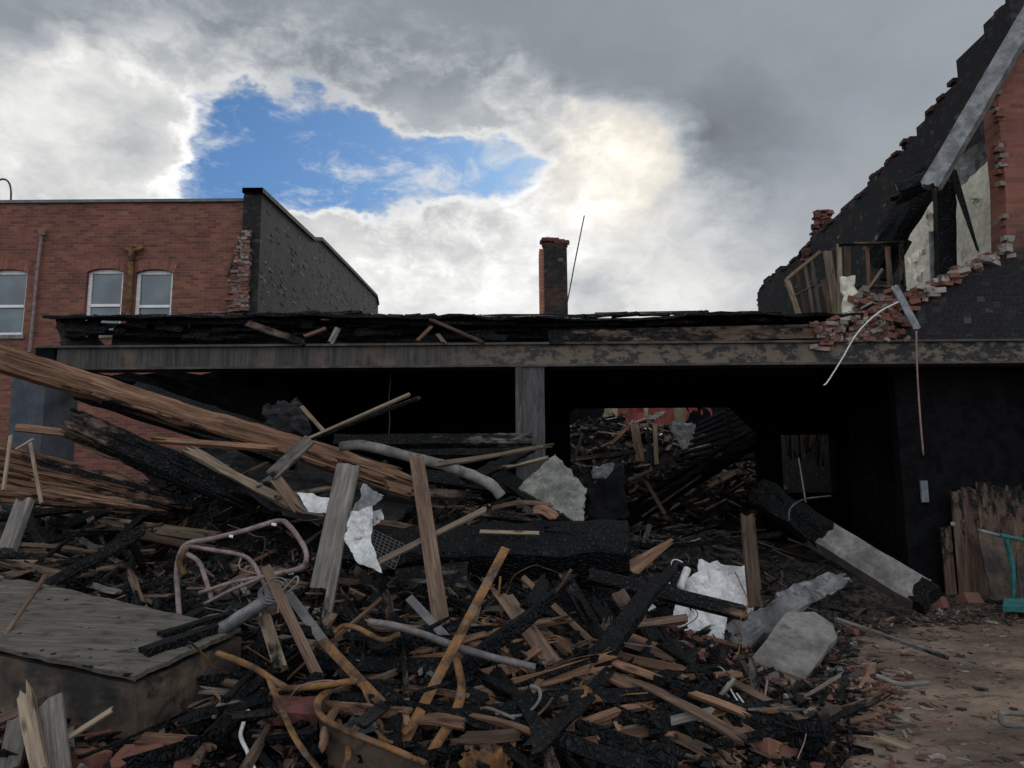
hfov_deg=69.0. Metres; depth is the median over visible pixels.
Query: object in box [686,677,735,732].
grey lath
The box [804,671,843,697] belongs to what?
grey lath
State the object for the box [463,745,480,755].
brown lath
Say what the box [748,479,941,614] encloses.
fallen beam
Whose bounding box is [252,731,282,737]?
grey lath
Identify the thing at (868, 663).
brick rubble
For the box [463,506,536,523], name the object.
tangled board
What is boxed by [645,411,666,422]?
pale sheet
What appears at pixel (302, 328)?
burnt roof
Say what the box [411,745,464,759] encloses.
charred lath
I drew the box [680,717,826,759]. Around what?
brown lath
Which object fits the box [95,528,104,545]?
grey lath
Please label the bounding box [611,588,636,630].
brown board
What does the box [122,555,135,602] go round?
charred lath
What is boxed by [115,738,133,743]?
charred lath
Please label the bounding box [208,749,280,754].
charred lath
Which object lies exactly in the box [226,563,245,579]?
charred lath
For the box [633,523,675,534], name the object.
charred lath
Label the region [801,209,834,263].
brick stump
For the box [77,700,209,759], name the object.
charred lath
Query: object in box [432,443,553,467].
split lath
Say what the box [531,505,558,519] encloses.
orange scrap
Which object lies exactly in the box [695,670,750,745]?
charred lath
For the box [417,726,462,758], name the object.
charred lath
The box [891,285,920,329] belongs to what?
metal strip
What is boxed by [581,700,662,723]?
split board
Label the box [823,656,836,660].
brown lath
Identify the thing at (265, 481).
roof batten
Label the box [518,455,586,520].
pitted panel
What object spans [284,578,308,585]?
brown lath
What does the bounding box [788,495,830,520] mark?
loose hoop
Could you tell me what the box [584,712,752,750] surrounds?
charred lath
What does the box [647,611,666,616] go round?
charred lath
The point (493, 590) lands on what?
fresh splinter
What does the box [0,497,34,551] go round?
grey post
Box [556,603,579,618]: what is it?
charred board
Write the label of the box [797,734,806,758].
burnt wire
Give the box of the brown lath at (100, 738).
[85,731,121,744]
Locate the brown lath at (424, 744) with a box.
[384,735,427,746]
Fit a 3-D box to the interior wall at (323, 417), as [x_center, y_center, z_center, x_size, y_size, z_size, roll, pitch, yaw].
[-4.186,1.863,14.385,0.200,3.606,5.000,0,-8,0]
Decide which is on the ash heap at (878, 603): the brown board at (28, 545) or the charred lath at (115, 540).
the charred lath at (115, 540)
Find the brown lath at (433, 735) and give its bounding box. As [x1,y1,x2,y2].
[426,732,436,748]
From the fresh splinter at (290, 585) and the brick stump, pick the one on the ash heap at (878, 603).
the fresh splinter at (290, 585)
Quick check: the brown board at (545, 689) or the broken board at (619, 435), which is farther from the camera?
the broken board at (619, 435)
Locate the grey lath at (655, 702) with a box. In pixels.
[643,687,669,716]
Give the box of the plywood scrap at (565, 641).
[555,635,579,650]
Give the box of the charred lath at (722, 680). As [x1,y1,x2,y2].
[694,676,730,688]
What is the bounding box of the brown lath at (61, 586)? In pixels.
[40,581,80,589]
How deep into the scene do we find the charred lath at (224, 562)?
7.17 m
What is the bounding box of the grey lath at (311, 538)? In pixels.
[288,530,321,554]
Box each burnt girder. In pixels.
[618,433,756,528]
[627,428,753,509]
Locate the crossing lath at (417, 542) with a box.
[377,507,486,564]
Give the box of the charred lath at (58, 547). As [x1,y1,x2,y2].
[15,518,98,579]
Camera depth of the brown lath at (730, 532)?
14.30 m
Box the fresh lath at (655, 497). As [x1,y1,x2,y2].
[644,480,666,514]
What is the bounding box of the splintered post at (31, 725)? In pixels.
[17,680,49,767]
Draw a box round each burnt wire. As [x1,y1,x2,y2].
[205,500,214,529]
[227,524,265,570]
[238,553,278,624]
[288,680,343,698]
[299,518,345,577]
[509,565,560,583]
[673,609,697,631]
[733,572,747,659]
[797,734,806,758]
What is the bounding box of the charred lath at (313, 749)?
[251,720,324,762]
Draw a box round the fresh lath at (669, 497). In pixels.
[641,475,700,517]
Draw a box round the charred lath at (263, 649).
[241,645,266,651]
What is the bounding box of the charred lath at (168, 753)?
[122,722,284,767]
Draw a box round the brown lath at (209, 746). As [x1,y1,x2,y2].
[202,742,216,751]
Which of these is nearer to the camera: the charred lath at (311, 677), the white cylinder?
the charred lath at (311, 677)
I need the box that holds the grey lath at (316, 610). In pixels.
[305,606,319,613]
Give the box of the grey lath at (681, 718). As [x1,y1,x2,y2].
[613,707,714,729]
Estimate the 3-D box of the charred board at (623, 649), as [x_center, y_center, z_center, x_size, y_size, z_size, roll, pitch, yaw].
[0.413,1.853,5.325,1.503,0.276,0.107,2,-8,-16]
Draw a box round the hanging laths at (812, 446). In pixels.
[784,435,826,465]
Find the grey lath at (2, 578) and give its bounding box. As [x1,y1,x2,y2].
[0,575,15,581]
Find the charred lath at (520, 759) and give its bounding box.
[496,742,540,767]
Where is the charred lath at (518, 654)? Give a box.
[509,645,527,659]
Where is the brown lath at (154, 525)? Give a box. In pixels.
[83,522,163,536]
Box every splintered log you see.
[0,442,193,510]
[0,477,166,515]
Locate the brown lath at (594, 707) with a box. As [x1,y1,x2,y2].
[552,702,606,709]
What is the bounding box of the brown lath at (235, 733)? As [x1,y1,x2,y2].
[231,723,247,737]
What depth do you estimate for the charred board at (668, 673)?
5.04 m
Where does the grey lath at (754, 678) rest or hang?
on the ash heap at (878, 603)
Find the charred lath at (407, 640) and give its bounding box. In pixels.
[343,634,453,647]
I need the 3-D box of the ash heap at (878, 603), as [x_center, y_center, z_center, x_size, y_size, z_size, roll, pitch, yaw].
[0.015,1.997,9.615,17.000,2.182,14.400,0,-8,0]
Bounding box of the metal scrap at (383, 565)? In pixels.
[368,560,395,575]
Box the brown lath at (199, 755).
[190,744,208,765]
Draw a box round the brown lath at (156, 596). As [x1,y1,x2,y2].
[129,594,173,598]
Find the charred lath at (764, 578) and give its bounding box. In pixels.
[760,574,776,592]
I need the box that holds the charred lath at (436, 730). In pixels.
[428,717,510,732]
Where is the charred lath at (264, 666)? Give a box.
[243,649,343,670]
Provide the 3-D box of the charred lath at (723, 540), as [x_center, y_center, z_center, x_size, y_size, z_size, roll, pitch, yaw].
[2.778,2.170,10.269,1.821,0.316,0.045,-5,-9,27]
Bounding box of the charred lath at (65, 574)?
[44,527,145,585]
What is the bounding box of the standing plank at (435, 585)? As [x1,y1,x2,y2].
[409,456,449,624]
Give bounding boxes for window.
[0,271,26,334]
[86,270,123,329]
[135,271,172,314]
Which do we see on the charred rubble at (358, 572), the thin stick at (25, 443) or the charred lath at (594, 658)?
the charred lath at (594, 658)
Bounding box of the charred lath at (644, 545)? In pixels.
[631,541,655,548]
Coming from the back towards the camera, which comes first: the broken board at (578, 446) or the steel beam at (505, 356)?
the broken board at (578, 446)
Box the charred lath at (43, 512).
[0,507,87,521]
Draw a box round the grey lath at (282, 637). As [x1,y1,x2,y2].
[278,616,372,640]
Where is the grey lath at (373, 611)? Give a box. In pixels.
[368,609,398,613]
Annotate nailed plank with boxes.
[310,463,359,589]
[321,549,343,618]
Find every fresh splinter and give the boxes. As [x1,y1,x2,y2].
[37,572,98,582]
[168,517,189,551]
[218,507,233,514]
[253,542,290,561]
[267,519,293,537]
[275,622,303,630]
[279,519,301,523]
[279,581,323,591]
[321,597,360,604]
[338,577,375,584]
[348,587,370,601]
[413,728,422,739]
[477,576,501,596]
[650,731,675,736]
[684,670,742,679]
[685,630,741,647]
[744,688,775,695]
[748,658,805,679]
[759,707,778,713]
[772,549,805,565]
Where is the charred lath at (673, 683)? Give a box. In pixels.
[653,674,742,702]
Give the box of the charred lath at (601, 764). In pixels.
[511,672,615,767]
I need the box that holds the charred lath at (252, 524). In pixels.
[248,522,266,529]
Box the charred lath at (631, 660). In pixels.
[604,657,633,688]
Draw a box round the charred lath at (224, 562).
[216,544,231,573]
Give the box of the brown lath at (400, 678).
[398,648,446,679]
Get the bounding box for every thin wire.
[388,371,391,433]
[798,458,806,502]
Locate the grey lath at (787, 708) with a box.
[748,706,804,711]
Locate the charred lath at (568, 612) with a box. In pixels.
[566,606,572,617]
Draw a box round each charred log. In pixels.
[59,407,261,515]
[342,519,630,585]
[636,626,687,681]
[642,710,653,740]
[670,689,773,729]
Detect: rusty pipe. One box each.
[215,650,357,691]
[333,623,400,641]
[367,618,535,670]
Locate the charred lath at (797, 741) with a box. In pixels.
[772,734,822,749]
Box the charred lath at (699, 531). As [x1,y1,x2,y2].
[679,525,717,537]
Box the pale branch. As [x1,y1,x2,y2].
[875,673,930,686]
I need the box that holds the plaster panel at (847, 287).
[840,275,857,312]
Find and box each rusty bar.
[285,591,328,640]
[318,636,412,735]
[402,546,509,740]
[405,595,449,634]
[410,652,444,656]
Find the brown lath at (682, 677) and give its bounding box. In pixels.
[646,669,688,680]
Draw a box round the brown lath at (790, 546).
[780,542,806,549]
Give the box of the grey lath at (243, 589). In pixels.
[235,582,253,601]
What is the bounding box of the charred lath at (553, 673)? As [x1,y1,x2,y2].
[515,658,589,687]
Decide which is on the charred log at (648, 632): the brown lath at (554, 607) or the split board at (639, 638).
the split board at (639, 638)
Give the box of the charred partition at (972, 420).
[886,366,1023,592]
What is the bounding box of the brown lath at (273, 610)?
[250,607,281,620]
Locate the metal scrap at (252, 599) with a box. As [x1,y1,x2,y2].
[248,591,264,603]
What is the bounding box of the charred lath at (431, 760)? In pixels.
[405,738,437,766]
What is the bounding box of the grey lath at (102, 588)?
[85,582,121,594]
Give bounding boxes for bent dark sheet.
[724,573,845,649]
[775,572,851,611]
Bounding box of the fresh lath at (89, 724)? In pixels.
[68,706,112,740]
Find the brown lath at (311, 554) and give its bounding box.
[308,552,316,556]
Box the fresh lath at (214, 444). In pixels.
[150,436,276,451]
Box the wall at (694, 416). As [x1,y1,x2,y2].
[570,408,754,465]
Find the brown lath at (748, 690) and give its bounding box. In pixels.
[718,673,815,722]
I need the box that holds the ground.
[773,621,1023,767]
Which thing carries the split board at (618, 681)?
on the split board
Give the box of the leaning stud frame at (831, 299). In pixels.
[784,250,837,313]
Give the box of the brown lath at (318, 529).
[314,527,322,533]
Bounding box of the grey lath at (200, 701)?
[188,696,215,707]
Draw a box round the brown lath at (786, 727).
[771,720,867,755]
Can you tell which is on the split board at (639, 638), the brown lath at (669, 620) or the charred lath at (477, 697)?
the brown lath at (669, 620)
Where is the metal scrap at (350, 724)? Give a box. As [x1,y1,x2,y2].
[344,715,380,733]
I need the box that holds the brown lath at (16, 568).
[0,561,81,586]
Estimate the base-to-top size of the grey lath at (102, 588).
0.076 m
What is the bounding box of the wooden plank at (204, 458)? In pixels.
[180,446,323,525]
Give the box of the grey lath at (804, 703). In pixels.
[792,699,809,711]
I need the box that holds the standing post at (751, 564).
[740,513,762,607]
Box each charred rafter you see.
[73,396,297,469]
[133,382,382,462]
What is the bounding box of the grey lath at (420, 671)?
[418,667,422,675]
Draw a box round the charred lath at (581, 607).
[574,594,592,622]
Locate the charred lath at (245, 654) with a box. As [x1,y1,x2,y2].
[241,649,268,659]
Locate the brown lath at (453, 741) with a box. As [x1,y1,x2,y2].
[423,738,458,745]
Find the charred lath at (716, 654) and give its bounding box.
[707,646,749,680]
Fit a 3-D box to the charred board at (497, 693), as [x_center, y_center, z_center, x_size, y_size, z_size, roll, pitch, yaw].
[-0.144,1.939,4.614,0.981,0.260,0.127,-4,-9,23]
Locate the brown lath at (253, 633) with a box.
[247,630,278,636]
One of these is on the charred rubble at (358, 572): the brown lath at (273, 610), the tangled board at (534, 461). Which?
the tangled board at (534, 461)
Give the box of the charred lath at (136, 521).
[111,514,144,541]
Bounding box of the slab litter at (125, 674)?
[7,586,202,676]
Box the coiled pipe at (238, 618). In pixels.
[218,576,298,632]
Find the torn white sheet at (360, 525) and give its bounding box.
[344,483,383,572]
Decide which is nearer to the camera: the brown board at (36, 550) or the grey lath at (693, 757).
the grey lath at (693, 757)
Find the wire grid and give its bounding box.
[371,529,403,569]
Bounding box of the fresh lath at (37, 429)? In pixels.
[13,423,65,435]
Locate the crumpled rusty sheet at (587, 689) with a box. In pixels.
[544,685,603,723]
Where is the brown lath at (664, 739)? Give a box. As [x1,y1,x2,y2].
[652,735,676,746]
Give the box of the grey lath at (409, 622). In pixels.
[379,619,479,626]
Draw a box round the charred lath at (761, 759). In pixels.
[748,755,771,765]
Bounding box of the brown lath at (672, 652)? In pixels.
[655,638,715,677]
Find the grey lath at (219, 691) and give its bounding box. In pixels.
[197,686,230,694]
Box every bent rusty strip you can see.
[188,641,228,672]
[205,607,279,629]
[211,689,275,726]
[246,646,270,662]
[336,717,350,767]
[375,726,392,732]
[377,731,392,743]
[480,706,514,719]
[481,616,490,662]
[498,576,502,617]
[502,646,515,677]
[552,654,612,668]
[555,569,571,593]
[570,639,653,647]
[579,665,591,684]
[580,692,647,716]
[635,702,655,710]
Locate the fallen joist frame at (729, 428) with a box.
[676,408,754,471]
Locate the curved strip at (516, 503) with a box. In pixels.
[491,500,550,510]
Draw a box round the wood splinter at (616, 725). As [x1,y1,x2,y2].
[613,721,620,730]
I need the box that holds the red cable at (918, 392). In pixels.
[915,330,923,454]
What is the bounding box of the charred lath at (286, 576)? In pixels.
[276,569,313,579]
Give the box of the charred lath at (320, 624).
[315,606,322,627]
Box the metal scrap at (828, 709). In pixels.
[782,700,850,728]
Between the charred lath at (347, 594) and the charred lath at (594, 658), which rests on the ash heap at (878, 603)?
the charred lath at (347, 594)
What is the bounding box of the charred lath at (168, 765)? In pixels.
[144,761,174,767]
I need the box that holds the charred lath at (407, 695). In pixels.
[299,681,451,729]
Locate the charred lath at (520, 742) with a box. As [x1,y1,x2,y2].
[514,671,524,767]
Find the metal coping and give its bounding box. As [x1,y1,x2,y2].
[921,6,1023,190]
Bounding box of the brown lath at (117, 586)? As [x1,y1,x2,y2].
[94,578,143,594]
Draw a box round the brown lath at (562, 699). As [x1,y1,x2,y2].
[557,695,567,703]
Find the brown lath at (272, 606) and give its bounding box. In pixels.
[262,603,276,612]
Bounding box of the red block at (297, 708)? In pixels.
[272,695,317,726]
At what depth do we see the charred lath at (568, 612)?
5.78 m
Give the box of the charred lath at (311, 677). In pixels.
[200,672,325,735]
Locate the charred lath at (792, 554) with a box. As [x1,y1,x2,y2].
[757,542,841,569]
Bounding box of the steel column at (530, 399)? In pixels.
[515,367,544,517]
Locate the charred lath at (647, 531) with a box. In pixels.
[642,524,651,542]
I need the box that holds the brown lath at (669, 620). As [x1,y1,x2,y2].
[601,613,687,628]
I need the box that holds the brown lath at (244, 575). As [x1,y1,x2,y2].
[212,568,255,594]
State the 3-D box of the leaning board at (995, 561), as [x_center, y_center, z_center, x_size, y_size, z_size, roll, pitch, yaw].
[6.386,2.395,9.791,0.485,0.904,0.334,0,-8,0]
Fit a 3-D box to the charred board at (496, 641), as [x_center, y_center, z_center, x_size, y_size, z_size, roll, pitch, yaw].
[-0.272,1.760,4.739,1.803,0.956,0.119,5,-10,-35]
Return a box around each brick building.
[0,178,378,510]
[756,0,1023,555]
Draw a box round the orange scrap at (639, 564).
[629,538,673,574]
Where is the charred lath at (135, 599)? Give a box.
[130,590,141,605]
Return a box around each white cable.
[717,666,737,699]
[823,301,898,385]
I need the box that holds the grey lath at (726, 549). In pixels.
[710,545,737,552]
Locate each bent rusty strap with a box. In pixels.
[266,679,321,767]
[359,682,385,734]
[428,656,465,749]
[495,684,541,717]
[537,697,553,714]
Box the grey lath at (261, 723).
[257,720,265,727]
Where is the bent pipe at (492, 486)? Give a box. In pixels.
[338,440,504,499]
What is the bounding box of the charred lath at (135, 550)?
[128,542,146,573]
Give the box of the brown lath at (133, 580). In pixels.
[126,567,147,606]
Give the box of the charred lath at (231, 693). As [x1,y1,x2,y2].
[220,659,266,703]
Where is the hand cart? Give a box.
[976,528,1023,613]
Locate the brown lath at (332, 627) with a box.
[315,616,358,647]
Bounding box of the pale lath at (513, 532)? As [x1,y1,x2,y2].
[479,529,539,535]
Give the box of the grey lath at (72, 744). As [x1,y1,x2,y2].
[68,726,74,750]
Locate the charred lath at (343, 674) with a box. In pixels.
[333,669,375,735]
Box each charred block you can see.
[138,619,239,657]
[156,611,233,637]
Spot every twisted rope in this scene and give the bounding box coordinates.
[211,700,240,719]
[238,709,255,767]
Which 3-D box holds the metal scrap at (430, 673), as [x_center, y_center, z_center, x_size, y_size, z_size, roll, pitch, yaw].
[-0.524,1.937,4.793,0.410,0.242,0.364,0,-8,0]
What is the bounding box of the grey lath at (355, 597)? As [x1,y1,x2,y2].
[352,592,358,602]
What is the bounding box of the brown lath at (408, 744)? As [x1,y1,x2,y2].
[316,733,417,748]
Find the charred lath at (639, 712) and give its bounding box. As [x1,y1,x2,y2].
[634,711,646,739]
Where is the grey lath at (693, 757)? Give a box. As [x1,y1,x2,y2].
[684,753,739,767]
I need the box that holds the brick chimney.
[539,237,569,313]
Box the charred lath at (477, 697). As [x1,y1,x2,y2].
[449,682,489,705]
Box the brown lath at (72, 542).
[55,540,78,544]
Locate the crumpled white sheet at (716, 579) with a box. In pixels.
[673,559,753,645]
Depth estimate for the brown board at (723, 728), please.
4.37 m
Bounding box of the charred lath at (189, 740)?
[182,735,202,745]
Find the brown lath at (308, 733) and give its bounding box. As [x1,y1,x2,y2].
[212,727,318,750]
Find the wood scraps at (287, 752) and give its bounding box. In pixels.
[0,496,874,767]
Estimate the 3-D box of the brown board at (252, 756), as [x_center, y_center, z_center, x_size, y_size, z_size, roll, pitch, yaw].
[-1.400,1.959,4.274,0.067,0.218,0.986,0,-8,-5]
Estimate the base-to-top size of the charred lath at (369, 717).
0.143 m
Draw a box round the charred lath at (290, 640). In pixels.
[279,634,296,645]
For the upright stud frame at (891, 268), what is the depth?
12.17 m
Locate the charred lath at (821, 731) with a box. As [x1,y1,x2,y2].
[746,710,835,741]
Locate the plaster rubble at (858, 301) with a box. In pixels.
[847,285,892,311]
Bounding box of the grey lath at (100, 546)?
[76,543,125,551]
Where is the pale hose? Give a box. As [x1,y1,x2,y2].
[997,710,1023,727]
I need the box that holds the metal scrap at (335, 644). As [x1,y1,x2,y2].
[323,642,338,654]
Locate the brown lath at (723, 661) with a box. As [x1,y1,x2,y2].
[704,652,734,667]
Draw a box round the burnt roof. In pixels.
[42,310,881,345]
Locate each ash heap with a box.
[0,485,1023,767]
[570,424,757,534]
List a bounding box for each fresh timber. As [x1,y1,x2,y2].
[133,732,197,745]
[438,651,617,705]
[471,659,524,681]
[525,645,541,661]
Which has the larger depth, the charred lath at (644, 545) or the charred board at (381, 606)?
the charred lath at (644, 545)
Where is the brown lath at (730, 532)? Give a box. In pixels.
[700,529,765,533]
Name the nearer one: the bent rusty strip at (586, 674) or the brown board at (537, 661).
the bent rusty strip at (586, 674)
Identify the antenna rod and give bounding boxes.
[566,215,584,304]
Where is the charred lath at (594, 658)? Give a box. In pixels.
[571,649,599,662]
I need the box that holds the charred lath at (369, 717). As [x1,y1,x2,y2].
[354,700,391,729]
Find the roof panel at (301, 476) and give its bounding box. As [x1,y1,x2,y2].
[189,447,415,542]
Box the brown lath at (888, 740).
[873,732,914,748]
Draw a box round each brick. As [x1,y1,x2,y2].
[70,746,112,767]
[82,729,116,744]
[110,743,164,767]
[173,756,192,767]
[753,737,797,762]
[843,626,858,634]
[931,597,949,608]
[955,592,984,603]
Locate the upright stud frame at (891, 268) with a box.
[836,240,911,312]
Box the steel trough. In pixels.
[313,689,428,767]
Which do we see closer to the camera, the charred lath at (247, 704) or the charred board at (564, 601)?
the charred lath at (247, 704)
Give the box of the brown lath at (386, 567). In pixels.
[338,558,405,584]
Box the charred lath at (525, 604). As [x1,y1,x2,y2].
[519,599,581,623]
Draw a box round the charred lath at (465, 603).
[446,595,483,609]
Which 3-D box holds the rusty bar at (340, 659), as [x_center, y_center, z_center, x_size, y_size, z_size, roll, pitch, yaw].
[-0.888,1.771,4.421,0.857,0.432,0.052,-7,-11,41]
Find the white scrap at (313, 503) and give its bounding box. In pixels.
[297,493,328,513]
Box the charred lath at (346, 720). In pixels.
[342,715,352,722]
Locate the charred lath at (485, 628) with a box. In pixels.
[457,625,492,631]
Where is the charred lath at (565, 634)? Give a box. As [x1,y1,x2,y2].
[559,628,572,637]
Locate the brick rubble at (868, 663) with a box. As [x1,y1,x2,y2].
[0,561,1013,767]
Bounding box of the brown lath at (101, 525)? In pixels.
[62,523,108,533]
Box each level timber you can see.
[333,433,532,448]
[385,447,525,459]
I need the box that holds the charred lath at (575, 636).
[569,630,583,642]
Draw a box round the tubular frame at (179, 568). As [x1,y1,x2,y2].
[174,519,308,614]
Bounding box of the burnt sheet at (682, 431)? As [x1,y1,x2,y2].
[667,421,695,453]
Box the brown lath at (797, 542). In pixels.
[788,538,807,546]
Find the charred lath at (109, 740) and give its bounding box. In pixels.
[105,738,124,746]
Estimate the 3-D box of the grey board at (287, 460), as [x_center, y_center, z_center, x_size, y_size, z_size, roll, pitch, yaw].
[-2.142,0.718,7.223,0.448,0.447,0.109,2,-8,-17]
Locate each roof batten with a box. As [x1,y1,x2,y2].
[241,461,268,475]
[256,475,273,487]
[274,486,331,499]
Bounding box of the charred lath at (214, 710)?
[199,706,267,714]
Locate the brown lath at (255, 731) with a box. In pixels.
[203,729,282,734]
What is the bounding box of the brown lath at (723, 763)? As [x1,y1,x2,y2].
[711,752,727,767]
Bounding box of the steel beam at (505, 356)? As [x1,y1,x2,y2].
[33,339,1023,372]
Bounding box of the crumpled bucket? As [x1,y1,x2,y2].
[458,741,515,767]
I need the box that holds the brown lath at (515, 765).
[443,696,519,767]
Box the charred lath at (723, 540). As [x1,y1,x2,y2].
[649,531,781,549]
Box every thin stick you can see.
[1,434,12,490]
[15,438,34,449]
[28,442,42,503]
[300,405,324,430]
[857,665,874,689]
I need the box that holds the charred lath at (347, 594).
[321,587,359,611]
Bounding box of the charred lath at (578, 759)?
[523,751,602,767]
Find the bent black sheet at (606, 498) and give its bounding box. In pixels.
[585,465,629,520]
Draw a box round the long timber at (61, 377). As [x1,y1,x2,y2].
[0,344,431,500]
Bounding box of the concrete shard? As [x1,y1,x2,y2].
[747,612,836,685]
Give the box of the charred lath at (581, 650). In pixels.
[574,648,589,653]
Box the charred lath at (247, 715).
[223,707,277,722]
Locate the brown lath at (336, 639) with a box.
[310,636,343,647]
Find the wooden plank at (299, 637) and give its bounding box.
[261,564,323,679]
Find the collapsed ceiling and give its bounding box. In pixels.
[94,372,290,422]
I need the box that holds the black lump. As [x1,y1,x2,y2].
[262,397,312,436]
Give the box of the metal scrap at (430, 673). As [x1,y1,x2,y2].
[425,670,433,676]
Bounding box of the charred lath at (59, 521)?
[47,518,148,524]
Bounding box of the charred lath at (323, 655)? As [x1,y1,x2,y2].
[311,647,448,738]
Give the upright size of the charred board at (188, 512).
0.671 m
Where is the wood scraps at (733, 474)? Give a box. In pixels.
[570,411,787,535]
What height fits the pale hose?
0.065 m
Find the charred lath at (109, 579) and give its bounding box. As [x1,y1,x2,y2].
[101,559,126,584]
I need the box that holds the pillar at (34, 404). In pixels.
[1,378,77,511]
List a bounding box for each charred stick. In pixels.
[558,571,603,638]
[800,748,834,767]
[834,617,949,659]
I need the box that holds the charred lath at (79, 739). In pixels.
[73,736,85,742]
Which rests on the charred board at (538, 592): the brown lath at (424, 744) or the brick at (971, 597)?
the brown lath at (424, 744)
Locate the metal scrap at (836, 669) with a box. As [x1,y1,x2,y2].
[821,666,842,675]
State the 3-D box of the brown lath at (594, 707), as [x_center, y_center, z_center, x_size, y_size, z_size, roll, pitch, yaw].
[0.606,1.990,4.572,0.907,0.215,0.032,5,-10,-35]
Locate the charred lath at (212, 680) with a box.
[196,671,305,687]
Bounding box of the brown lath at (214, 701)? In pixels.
[193,695,223,708]
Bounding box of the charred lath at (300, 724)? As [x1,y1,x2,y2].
[292,714,337,730]
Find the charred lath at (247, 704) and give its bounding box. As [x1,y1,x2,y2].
[219,695,270,712]
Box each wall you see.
[289,393,332,444]
[332,407,852,542]
[570,408,754,465]
[940,481,1023,595]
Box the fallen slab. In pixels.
[0,579,241,740]
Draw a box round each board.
[0,503,11,511]
[0,531,65,535]
[0,550,140,573]
[0,559,60,577]
[0,560,116,577]
[0,560,150,571]
[0,707,18,724]
[0,716,25,767]
[18,542,97,552]
[23,548,69,557]
[25,525,92,555]
[26,511,50,550]
[28,484,171,538]
[32,506,156,534]
[36,530,104,543]
[36,548,86,557]
[38,692,71,767]
[40,516,137,572]
[43,558,103,561]
[66,530,121,533]
[81,525,117,557]
[83,511,95,528]
[102,516,221,542]
[104,526,240,556]
[114,513,136,518]
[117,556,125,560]
[118,549,155,555]
[119,482,167,514]
[124,522,149,569]
[136,486,178,526]
[143,473,196,514]
[177,693,309,727]
[181,647,302,735]
[204,668,293,739]
[204,674,271,695]
[213,562,285,574]
[239,723,274,767]
[248,624,262,682]
[255,655,460,764]
[258,613,288,673]
[263,671,325,723]
[263,743,285,750]
[266,435,314,480]
[269,696,412,720]
[270,476,304,513]
[283,645,329,679]
[287,596,381,679]
[291,655,452,673]
[300,690,584,739]
[301,725,315,741]
[304,691,477,705]
[306,596,351,645]
[311,396,420,439]
[316,679,402,690]
[319,705,339,752]
[326,615,463,674]
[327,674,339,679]
[334,605,407,656]
[335,668,398,690]
[342,629,365,724]
[343,603,376,650]
[345,677,449,737]
[347,618,537,657]
[352,674,418,730]
[357,676,478,691]
[362,673,393,678]
[365,574,576,736]
[366,590,404,623]
[372,519,417,528]
[381,713,465,729]
[382,589,401,679]
[383,480,413,499]
[385,698,411,747]
[390,489,484,501]
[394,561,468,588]
[398,691,653,767]
[400,631,410,731]
[400,684,501,704]
[407,647,432,655]
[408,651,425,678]
[417,624,628,673]
[426,469,515,495]
[432,647,449,767]
[436,646,544,665]
[449,618,630,637]
[449,666,614,738]
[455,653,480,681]
[455,681,694,730]
[455,715,626,744]
[458,502,525,512]
[460,444,535,484]
[461,614,578,644]
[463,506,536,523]
[465,635,556,646]
[468,629,637,652]
[468,680,524,701]
[468,713,531,736]
[473,669,552,719]
[484,496,517,508]
[486,460,567,520]
[489,573,548,666]
[489,615,505,625]
[490,696,687,767]
[492,592,560,667]
[493,663,559,767]
[493,685,602,700]
[498,649,535,673]
[499,456,548,469]
[508,585,713,673]
[520,663,615,759]
[521,653,556,719]
[525,665,543,695]
[538,627,573,657]
[539,616,604,633]
[540,630,686,670]
[541,705,737,758]
[544,638,634,669]
[548,579,600,624]
[548,627,558,634]
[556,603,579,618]
[560,658,651,704]
[564,564,678,684]
[565,608,619,618]
[569,680,578,684]
[572,432,583,459]
[572,450,636,461]
[572,674,638,687]
[573,684,712,756]
[580,638,598,647]
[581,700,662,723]
[585,597,699,658]
[587,568,747,621]
[587,583,675,608]
[589,595,631,653]
[591,462,614,478]
[597,615,612,711]
[610,425,629,445]
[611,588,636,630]
[611,636,656,728]
[611,659,750,718]
[614,672,747,744]
[624,640,677,663]
[627,468,652,481]
[630,423,644,461]
[630,634,681,664]
[632,663,698,738]
[640,663,719,684]
[645,429,654,465]
[645,699,783,736]
[651,610,688,678]
[653,424,658,464]
[673,448,679,456]
[702,705,782,756]
[715,644,731,687]
[818,691,892,725]
[977,532,1010,601]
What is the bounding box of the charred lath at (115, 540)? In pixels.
[60,525,146,584]
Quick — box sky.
[0,0,1004,434]
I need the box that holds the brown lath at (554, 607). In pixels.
[521,575,592,641]
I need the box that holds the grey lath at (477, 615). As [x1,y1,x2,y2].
[470,607,480,633]
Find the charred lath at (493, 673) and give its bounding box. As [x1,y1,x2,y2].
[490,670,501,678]
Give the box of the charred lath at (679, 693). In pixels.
[645,682,688,718]
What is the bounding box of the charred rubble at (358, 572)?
[0,460,894,767]
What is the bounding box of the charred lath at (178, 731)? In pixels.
[165,725,189,733]
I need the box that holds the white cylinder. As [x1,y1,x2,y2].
[677,566,690,589]
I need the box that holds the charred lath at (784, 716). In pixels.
[773,714,794,718]
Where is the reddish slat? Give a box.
[3,574,48,633]
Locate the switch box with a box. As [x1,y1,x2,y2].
[919,481,928,501]
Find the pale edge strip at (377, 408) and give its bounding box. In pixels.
[309,393,410,438]
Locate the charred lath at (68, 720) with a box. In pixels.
[0,718,70,749]
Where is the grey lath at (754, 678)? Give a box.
[749,657,762,707]
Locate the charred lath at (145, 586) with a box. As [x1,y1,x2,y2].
[97,577,171,598]
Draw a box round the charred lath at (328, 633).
[280,623,372,642]

